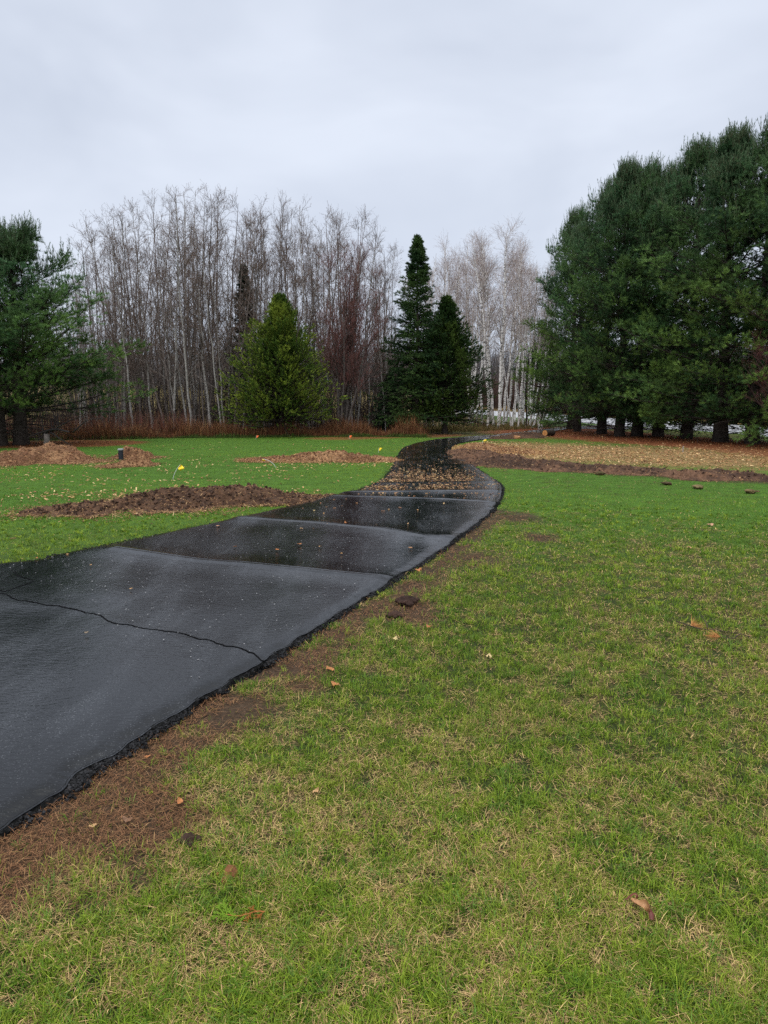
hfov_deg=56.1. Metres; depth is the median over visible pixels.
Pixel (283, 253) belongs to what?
aspen tree
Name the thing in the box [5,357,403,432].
thicket undergrowth
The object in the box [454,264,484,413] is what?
white birch
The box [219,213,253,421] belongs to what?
aspen tree
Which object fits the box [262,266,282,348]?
aspen tree
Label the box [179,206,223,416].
aspen tree
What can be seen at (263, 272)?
aspen tree
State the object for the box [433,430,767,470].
wood chips
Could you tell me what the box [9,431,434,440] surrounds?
verge grass
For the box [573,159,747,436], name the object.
white pine
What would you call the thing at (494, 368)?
distant woods
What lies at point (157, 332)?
aspen tree
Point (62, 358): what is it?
aspen tree
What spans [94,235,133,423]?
aspen tree
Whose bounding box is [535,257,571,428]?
white birch
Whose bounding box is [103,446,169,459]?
mulch mound
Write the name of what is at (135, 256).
aspen tree
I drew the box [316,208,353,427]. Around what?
aspen tree
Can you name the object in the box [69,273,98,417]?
aspen tree
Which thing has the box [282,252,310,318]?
aspen tree
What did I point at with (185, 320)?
aspen tree
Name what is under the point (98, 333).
aspen tree
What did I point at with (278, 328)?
cedar tree
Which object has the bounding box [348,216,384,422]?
aspen tree
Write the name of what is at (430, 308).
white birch
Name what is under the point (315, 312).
aspen tree
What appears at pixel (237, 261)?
aspen tree
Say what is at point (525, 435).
soil mound
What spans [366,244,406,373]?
aspen tree
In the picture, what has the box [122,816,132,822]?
fallen leaf
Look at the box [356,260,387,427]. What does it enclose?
aspen tree
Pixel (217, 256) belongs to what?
aspen tree
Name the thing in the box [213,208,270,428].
aspen tree
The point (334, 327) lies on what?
aspen tree
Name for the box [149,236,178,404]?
aspen tree
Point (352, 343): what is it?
red maple
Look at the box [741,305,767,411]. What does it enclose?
red maple
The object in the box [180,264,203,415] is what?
aspen tree
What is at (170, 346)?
aspen tree
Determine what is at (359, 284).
aspen tree
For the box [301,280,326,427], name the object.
aspen tree
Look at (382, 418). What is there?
spruce tree
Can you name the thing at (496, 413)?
road
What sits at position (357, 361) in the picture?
red maple
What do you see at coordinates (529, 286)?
white birch
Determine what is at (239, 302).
aspen tree
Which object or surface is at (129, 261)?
aspen tree
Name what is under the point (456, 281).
white birch
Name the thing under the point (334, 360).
red maple
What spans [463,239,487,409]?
white birch
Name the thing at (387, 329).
aspen tree
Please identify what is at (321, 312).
aspen tree
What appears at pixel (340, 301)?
aspen tree
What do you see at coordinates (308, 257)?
aspen tree
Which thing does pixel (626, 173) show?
white pine
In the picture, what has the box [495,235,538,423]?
white birch
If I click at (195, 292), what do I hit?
aspen tree
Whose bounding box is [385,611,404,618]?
soil clod
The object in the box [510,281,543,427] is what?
white birch
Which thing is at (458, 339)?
spruce tree
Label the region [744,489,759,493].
soil clod
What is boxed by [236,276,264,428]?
aspen tree
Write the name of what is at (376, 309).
aspen tree
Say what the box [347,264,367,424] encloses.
aspen tree
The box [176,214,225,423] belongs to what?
aspen tree
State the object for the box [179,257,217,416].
aspen tree
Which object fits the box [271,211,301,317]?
aspen tree
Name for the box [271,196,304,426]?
aspen tree
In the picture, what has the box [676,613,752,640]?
fallen twig
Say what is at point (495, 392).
roadside brush
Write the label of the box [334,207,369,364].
aspen tree
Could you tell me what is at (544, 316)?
white birch
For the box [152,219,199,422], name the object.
aspen tree
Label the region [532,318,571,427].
white birch
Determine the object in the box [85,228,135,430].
aspen tree
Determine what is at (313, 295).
aspen tree
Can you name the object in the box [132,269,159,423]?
aspen tree
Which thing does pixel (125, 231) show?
aspen tree
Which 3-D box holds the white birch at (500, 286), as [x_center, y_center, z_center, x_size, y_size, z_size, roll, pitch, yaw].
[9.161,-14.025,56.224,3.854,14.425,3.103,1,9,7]
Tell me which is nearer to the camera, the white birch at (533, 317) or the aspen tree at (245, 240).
the aspen tree at (245, 240)
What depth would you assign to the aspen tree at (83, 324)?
37.40 m
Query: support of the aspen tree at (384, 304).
on the ground at (242, 708)
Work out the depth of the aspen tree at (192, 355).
36.05 m
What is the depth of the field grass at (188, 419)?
66.57 m
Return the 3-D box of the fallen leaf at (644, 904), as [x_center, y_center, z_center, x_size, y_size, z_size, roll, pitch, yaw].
[0.833,1.269,2.332,0.037,0.048,0.110,-4,9,-24]
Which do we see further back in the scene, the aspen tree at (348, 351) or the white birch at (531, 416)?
the white birch at (531, 416)
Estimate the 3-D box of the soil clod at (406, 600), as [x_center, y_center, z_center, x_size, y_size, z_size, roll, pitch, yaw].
[0.176,0.732,5.917,0.198,0.093,0.221,3,9,21]
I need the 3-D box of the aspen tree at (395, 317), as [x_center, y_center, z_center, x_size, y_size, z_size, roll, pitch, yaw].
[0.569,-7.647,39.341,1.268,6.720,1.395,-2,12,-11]
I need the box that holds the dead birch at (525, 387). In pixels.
[523,354,530,423]
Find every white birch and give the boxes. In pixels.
[389,272,413,366]
[419,270,438,425]
[421,259,443,425]
[422,292,437,424]
[429,247,460,423]
[433,230,454,302]
[435,248,464,361]
[442,257,470,413]
[444,277,465,332]
[447,245,476,327]
[448,241,492,422]
[450,230,513,427]
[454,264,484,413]
[459,228,498,422]
[460,285,481,418]
[461,232,511,421]
[463,235,508,425]
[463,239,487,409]
[469,250,507,418]
[472,234,499,417]
[480,213,531,425]
[485,303,518,426]
[488,244,521,421]
[489,266,516,414]
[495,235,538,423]
[496,230,543,424]
[498,252,531,423]
[500,240,532,420]
[503,241,537,419]
[507,258,532,424]
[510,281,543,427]
[512,261,542,422]
[519,270,548,424]
[521,273,552,425]
[522,262,539,414]
[532,303,548,421]
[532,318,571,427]
[534,262,563,428]
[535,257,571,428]
[537,294,554,422]
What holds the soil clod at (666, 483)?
on the ground at (242, 708)
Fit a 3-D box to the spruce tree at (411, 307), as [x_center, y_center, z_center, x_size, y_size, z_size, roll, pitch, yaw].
[1.664,-8.933,36.801,5.643,10.158,5.213,0,9,0]
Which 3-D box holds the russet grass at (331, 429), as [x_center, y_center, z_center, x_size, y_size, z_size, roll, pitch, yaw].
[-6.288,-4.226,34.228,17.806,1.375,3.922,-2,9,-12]
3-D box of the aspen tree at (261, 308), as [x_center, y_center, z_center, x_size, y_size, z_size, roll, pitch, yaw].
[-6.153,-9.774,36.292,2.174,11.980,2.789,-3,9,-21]
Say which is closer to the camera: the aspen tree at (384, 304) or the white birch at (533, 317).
the aspen tree at (384, 304)
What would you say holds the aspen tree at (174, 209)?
on the ground at (242, 708)
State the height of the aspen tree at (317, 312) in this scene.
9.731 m
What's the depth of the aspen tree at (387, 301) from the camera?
44.61 m
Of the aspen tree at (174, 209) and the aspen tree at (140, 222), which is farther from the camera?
the aspen tree at (174, 209)
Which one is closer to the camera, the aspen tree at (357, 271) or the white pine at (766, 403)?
the white pine at (766, 403)
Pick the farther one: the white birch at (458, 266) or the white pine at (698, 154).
the white birch at (458, 266)
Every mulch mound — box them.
[0,441,120,468]
[0,482,334,527]
[87,455,162,468]
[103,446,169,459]
[214,449,402,463]
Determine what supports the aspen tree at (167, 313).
on the ground at (242, 708)
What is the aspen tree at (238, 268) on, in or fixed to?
on the ground at (242, 708)
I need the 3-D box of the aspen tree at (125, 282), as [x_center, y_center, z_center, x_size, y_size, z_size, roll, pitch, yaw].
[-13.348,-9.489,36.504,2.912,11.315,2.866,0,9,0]
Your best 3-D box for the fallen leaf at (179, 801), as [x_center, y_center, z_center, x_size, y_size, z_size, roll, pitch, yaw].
[-0.837,1.186,2.954,0.026,0.017,0.043,-4,9,-23]
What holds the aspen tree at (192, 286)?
on the ground at (242, 708)
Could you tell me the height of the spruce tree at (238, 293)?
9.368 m
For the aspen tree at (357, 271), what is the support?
on the ground at (242, 708)
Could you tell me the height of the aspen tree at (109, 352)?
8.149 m
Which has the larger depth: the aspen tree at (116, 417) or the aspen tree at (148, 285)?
the aspen tree at (148, 285)
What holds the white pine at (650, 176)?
on the ground at (242, 708)
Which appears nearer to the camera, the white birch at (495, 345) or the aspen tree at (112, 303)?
the aspen tree at (112, 303)
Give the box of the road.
[463,409,767,436]
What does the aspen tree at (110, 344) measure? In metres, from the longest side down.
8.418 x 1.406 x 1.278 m
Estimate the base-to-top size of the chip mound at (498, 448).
0.280 m
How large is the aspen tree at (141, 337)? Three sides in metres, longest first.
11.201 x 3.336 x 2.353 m
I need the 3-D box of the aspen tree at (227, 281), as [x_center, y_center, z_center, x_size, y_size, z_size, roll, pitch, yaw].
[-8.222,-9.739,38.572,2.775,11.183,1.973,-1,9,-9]
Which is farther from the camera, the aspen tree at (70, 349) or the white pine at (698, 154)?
the aspen tree at (70, 349)
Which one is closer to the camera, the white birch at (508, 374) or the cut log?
the cut log
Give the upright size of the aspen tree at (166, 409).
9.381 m
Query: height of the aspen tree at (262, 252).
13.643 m
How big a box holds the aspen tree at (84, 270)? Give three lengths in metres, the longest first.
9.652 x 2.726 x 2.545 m
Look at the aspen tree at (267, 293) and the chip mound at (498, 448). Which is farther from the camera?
the aspen tree at (267, 293)
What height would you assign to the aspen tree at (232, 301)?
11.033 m
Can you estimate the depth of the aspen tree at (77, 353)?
39.99 m
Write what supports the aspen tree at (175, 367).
on the ground at (242, 708)
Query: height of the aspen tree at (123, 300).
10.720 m
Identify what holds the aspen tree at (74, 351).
on the ground at (242, 708)
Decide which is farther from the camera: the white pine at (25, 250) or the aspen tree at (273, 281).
the aspen tree at (273, 281)
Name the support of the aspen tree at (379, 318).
on the ground at (242, 708)
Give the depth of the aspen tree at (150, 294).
42.61 m
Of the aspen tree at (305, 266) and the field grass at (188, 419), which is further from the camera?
the field grass at (188, 419)
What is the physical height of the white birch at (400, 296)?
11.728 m
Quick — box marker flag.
[173,464,183,477]
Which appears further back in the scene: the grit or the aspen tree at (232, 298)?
the aspen tree at (232, 298)
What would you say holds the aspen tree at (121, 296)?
on the ground at (242, 708)
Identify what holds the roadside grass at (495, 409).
on the ground at (242, 708)
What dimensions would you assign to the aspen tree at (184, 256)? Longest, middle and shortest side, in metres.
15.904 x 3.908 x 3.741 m
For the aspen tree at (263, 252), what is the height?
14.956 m
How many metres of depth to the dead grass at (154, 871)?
2.62 m
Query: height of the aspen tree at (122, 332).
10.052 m
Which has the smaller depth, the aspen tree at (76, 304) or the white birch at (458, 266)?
the aspen tree at (76, 304)
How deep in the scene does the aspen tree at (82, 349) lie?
37.41 m
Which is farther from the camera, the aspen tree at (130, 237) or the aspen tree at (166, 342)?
the aspen tree at (130, 237)
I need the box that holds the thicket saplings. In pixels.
[1,294,422,430]
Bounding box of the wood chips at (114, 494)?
[0,441,403,538]
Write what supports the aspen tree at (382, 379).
on the ground at (242, 708)
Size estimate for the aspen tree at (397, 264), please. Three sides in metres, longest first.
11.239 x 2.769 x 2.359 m
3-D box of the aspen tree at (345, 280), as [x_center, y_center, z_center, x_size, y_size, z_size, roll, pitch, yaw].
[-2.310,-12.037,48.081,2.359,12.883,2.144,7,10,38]
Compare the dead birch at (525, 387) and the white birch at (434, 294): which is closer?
the dead birch at (525, 387)
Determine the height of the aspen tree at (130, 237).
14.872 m
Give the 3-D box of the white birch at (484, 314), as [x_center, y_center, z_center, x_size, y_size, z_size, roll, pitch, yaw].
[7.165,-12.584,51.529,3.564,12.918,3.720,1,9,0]
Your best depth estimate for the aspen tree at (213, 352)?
34.70 m
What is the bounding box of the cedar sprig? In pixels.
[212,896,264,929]
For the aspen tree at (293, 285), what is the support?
on the ground at (242, 708)
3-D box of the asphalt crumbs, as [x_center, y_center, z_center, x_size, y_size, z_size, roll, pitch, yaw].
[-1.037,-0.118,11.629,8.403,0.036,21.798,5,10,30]
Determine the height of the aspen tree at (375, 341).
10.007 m
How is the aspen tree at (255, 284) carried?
on the ground at (242, 708)
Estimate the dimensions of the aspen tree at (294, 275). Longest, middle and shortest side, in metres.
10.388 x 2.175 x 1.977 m
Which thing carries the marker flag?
on the ground at (242, 708)
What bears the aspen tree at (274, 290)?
on the ground at (242, 708)
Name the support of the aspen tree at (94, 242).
on the ground at (242, 708)
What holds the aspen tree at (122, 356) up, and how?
on the ground at (242, 708)
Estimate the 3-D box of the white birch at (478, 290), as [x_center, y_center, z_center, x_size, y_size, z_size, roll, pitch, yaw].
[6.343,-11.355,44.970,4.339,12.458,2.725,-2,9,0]
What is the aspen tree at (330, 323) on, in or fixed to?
on the ground at (242, 708)
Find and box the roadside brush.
[411,343,767,420]
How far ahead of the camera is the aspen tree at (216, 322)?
37.73 m
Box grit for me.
[10,456,486,677]
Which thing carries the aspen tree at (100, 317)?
on the ground at (242, 708)
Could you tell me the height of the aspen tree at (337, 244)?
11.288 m
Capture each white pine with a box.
[0,210,157,445]
[0,222,109,447]
[0,267,76,439]
[510,204,615,428]
[522,174,652,433]
[526,220,628,431]
[532,150,685,436]
[562,150,720,436]
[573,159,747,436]
[601,117,767,442]
[612,132,763,438]
[635,113,767,444]
[688,138,767,446]
[761,301,767,418]
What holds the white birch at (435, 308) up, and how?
on the ground at (242, 708)
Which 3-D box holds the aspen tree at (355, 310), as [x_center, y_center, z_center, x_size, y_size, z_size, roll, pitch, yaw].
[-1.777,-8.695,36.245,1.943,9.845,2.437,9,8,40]
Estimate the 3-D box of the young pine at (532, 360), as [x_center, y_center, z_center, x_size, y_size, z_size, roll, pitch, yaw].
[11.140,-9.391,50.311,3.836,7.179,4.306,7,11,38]
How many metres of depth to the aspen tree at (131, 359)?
38.48 m
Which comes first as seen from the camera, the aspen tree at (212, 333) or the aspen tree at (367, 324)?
the aspen tree at (212, 333)
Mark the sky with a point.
(455, 117)
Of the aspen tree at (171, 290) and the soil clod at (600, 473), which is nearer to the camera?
the soil clod at (600, 473)
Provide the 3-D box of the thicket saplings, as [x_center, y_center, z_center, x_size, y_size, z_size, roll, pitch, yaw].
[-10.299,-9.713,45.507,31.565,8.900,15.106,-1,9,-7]
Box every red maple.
[303,246,349,427]
[322,249,366,420]
[323,232,375,419]
[327,241,377,424]
[343,261,390,425]
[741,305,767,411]
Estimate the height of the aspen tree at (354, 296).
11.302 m
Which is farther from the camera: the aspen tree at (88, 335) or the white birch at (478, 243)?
the white birch at (478, 243)
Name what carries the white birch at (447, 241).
on the ground at (242, 708)
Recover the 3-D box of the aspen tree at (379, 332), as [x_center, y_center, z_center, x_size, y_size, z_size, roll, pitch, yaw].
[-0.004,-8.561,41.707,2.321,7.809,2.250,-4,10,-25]
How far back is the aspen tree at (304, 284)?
34.47 m
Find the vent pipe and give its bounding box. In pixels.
[118,448,123,459]
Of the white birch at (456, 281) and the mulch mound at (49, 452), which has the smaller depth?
the mulch mound at (49, 452)
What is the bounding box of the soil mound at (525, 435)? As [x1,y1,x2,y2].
[489,431,554,438]
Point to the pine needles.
(557, 431)
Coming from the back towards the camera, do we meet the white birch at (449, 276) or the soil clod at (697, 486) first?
the white birch at (449, 276)
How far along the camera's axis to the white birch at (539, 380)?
56.09 m
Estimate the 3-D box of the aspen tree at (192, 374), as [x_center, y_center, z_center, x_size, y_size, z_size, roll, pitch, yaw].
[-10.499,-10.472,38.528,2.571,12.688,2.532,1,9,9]
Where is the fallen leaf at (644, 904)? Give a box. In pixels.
[625,893,654,920]
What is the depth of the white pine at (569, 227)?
43.12 m
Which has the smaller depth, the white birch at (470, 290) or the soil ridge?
the soil ridge
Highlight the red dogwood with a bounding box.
[5,408,204,439]
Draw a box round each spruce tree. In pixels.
[212,263,262,430]
[362,234,468,427]
[366,373,408,432]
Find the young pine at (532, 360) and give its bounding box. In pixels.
[510,327,562,419]
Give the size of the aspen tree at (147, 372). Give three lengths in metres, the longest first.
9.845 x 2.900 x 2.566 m
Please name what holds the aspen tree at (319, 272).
on the ground at (242, 708)
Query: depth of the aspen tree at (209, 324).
42.04 m
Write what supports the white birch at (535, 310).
on the ground at (242, 708)
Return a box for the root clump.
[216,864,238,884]
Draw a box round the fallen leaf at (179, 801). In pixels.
[176,797,182,803]
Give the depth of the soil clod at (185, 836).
2.70 m
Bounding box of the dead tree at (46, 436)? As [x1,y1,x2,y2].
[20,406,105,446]
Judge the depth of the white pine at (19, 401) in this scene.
26.93 m
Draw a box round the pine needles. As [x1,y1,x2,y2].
[1,428,767,458]
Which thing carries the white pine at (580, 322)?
on the ground at (242, 708)
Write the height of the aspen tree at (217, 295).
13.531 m
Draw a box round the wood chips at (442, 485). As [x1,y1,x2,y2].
[233,440,499,547]
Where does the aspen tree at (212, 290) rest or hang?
on the ground at (242, 708)
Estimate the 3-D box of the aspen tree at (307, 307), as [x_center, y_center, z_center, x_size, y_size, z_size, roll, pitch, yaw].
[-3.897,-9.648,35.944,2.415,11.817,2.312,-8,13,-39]
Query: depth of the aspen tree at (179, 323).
41.40 m
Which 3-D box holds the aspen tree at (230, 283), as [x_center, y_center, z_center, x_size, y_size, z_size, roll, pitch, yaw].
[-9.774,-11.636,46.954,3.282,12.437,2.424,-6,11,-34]
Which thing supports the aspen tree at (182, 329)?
on the ground at (242, 708)
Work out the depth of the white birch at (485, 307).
56.25 m
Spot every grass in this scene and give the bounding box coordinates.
[0,479,767,1023]
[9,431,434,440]
[27,407,365,423]
[58,410,432,439]
[409,418,553,433]
[479,405,740,423]
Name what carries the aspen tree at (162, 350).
on the ground at (242, 708)
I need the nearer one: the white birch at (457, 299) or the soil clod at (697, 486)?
the soil clod at (697, 486)
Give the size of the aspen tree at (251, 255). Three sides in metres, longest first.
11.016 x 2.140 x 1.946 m
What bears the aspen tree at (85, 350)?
on the ground at (242, 708)
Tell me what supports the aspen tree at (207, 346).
on the ground at (242, 708)
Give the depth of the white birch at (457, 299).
45.99 m
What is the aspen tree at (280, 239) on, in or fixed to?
on the ground at (242, 708)
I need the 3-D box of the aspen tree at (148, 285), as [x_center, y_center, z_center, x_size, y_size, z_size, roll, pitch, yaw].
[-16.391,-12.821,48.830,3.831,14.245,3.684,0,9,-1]
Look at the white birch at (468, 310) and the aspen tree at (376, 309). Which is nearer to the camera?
the aspen tree at (376, 309)
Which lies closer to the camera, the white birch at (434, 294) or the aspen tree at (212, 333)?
the aspen tree at (212, 333)
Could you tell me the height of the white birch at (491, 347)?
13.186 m
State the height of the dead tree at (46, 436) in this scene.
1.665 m
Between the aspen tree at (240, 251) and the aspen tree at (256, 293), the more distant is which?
the aspen tree at (240, 251)
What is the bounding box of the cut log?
[542,430,555,435]
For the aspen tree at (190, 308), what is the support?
on the ground at (242, 708)
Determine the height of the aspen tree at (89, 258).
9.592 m
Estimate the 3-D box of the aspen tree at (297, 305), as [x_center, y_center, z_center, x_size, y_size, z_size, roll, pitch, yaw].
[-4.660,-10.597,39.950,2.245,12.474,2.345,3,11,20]
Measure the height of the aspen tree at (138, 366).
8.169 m
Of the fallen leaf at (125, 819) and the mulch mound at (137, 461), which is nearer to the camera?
the fallen leaf at (125, 819)
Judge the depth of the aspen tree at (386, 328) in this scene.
39.41 m
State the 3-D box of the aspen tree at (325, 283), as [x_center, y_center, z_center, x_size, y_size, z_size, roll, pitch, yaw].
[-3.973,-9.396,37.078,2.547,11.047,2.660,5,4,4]
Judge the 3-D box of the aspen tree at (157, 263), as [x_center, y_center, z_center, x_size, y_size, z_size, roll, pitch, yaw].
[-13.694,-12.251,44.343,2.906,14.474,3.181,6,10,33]
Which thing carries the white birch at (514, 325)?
on the ground at (242, 708)
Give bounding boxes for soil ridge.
[445,448,767,482]
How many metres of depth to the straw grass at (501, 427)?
42.80 m
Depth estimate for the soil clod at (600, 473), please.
16.43 m
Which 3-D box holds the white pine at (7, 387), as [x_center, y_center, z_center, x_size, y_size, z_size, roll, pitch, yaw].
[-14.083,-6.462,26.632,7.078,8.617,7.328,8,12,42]
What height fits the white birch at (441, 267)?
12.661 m
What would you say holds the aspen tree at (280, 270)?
on the ground at (242, 708)
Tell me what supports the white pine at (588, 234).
on the ground at (242, 708)
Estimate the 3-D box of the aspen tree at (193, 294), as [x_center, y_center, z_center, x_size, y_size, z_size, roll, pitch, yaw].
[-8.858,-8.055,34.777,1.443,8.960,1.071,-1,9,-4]
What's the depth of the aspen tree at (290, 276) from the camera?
45.34 m
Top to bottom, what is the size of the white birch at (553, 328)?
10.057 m
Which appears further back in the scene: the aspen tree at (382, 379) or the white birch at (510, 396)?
the white birch at (510, 396)
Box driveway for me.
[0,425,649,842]
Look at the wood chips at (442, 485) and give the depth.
14.98 m
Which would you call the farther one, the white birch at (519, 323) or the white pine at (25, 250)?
the white birch at (519, 323)
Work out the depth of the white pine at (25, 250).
26.51 m
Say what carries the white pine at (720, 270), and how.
on the ground at (242, 708)
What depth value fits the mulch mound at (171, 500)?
11.28 m
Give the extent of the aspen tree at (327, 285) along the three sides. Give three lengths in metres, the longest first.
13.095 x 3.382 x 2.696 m
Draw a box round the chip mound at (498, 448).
[451,442,569,455]
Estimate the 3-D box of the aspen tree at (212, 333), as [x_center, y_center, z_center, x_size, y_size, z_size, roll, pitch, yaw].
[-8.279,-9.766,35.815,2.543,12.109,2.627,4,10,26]
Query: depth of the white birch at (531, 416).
47.62 m
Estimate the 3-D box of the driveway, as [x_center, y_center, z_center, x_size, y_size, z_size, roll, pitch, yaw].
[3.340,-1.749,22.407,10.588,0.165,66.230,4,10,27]
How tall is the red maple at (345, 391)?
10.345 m
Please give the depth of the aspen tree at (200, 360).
36.67 m
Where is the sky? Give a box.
[0,0,767,384]
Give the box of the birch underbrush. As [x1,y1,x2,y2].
[413,406,506,429]
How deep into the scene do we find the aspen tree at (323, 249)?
40.37 m
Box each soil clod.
[177,832,201,847]
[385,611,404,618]
[394,595,419,606]
[593,471,604,474]
[660,482,671,484]
[692,484,702,488]
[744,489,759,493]
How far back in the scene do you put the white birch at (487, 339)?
46.15 m
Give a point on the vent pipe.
(120, 454)
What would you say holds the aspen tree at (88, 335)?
on the ground at (242, 708)
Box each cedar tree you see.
[210,292,350,438]
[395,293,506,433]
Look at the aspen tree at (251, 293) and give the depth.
36.11 m
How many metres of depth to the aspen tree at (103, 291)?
44.12 m
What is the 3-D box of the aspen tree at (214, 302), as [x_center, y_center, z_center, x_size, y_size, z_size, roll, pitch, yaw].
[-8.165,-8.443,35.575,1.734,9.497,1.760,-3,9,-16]
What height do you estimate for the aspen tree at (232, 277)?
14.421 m
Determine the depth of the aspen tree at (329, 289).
44.98 m
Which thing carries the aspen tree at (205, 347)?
on the ground at (242, 708)
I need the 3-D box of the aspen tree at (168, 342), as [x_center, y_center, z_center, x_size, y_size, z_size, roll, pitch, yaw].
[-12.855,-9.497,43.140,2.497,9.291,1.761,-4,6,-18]
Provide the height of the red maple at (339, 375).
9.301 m
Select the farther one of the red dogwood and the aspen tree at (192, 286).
the aspen tree at (192, 286)
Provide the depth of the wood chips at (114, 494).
15.46 m
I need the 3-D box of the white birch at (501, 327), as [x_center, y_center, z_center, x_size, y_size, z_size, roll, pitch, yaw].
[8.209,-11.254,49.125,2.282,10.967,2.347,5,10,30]
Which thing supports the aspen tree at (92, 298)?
on the ground at (242, 708)
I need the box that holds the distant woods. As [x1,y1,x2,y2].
[0,326,751,392]
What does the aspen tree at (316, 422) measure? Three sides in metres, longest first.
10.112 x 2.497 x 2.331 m
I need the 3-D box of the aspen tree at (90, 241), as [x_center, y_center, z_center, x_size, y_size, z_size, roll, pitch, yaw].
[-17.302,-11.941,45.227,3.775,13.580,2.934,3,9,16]
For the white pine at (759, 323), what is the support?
on the ground at (242, 708)
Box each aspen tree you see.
[40,262,78,431]
[56,253,94,414]
[57,280,88,419]
[59,279,89,427]
[65,285,88,425]
[66,238,123,426]
[68,266,97,423]
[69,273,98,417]
[70,282,91,425]
[71,212,136,410]
[71,290,97,423]
[74,238,109,396]
[76,288,100,425]
[77,287,112,420]
[81,250,111,426]
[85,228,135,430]
[86,226,111,421]
[86,248,119,414]
[86,251,120,415]
[88,208,165,429]
[90,242,111,403]
[91,204,147,421]
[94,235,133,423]
[95,224,143,425]
[96,278,120,421]
[97,230,144,423]
[100,289,112,419]
[101,204,142,420]
[102,230,154,422]
[103,211,154,423]
[104,284,135,429]
[108,215,154,425]
[114,197,154,413]
[119,273,151,422]
[122,205,158,413]
[122,236,167,425]
[123,214,168,380]
[123,268,158,422]
[125,251,154,418]
[129,240,190,423]
[132,251,174,422]
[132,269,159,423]
[135,254,174,421]
[138,212,165,425]
[140,188,183,420]
[140,225,188,422]
[142,199,181,426]
[145,187,199,427]
[149,187,209,425]
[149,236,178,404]
[150,221,179,408]
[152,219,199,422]
[152,246,181,415]
[154,275,180,414]
[156,183,213,405]
[158,185,210,426]
[159,267,192,402]
[160,264,186,409]
[164,199,207,427]
[169,217,220,417]
[171,196,237,422]
[171,244,203,387]
[172,197,222,423]
[173,183,205,415]
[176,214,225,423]
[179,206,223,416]
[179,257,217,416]
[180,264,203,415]
[184,235,239,425]
[185,252,212,427]
[186,189,240,423]
[186,225,228,414]
[187,183,237,425]
[188,260,217,425]
[190,230,233,424]
[192,264,210,401]
[197,239,235,427]
[198,186,232,395]
[200,212,231,404]
[200,243,243,427]
[204,223,245,425]
[211,191,258,374]
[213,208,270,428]
[218,230,255,419]
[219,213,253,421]
[220,260,237,361]
[221,220,276,433]
[222,238,241,374]
[224,207,268,348]
[228,222,260,363]
[229,246,254,425]
[232,202,278,422]
[232,218,276,425]
[233,208,270,430]
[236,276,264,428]
[237,210,274,430]
[242,198,277,428]
[247,192,277,425]
[249,208,278,423]
[256,260,283,424]
[260,190,300,301]
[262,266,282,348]
[263,207,293,427]
[263,263,280,433]
[265,246,284,431]
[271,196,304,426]
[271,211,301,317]
[271,212,296,293]
[277,231,332,426]
[278,207,323,419]
[279,197,336,428]
[280,240,300,310]
[281,239,311,427]
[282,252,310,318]
[285,258,303,335]
[290,208,325,430]
[293,211,329,386]
[295,221,329,426]
[297,280,326,410]
[298,240,328,427]
[300,230,331,429]
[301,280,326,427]
[302,238,337,422]
[303,201,347,420]
[303,227,339,424]
[303,243,332,422]
[306,255,331,422]
[310,218,344,411]
[313,212,368,411]
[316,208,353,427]
[316,241,376,413]
[318,268,341,414]
[323,285,348,424]
[324,212,368,422]
[327,206,373,417]
[328,212,378,425]
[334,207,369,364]
[334,242,365,389]
[334,242,370,418]
[338,263,367,422]
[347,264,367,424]
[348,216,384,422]
[348,244,368,410]
[355,251,386,419]
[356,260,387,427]
[358,244,402,430]
[360,287,389,395]
[362,264,387,424]
[363,243,403,420]
[365,266,391,428]
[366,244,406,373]
[369,257,392,381]
[369,297,390,385]
[373,296,395,430]
[376,279,398,380]
[378,291,396,357]
[380,258,402,358]
[388,309,401,375]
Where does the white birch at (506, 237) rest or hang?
on the ground at (242, 708)
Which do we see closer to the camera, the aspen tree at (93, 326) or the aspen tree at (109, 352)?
the aspen tree at (93, 326)
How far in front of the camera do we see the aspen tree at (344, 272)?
40.44 m
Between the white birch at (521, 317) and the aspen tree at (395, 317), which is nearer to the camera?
the aspen tree at (395, 317)
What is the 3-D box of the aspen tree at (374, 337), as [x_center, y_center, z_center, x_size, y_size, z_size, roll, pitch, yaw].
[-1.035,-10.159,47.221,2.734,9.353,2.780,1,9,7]
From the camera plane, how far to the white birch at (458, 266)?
51.19 m
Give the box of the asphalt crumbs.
[1,456,505,832]
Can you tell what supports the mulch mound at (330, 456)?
on the ground at (242, 708)
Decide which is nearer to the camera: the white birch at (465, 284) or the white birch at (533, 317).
the white birch at (465, 284)
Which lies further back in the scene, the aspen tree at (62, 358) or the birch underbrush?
the birch underbrush
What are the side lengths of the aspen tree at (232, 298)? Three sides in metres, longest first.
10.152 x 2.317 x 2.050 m
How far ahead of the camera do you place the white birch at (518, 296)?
46.46 m
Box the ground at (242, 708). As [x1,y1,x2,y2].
[0,384,767,1023]
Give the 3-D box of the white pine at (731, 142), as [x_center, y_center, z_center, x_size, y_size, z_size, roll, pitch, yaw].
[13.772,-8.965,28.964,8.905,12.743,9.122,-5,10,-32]

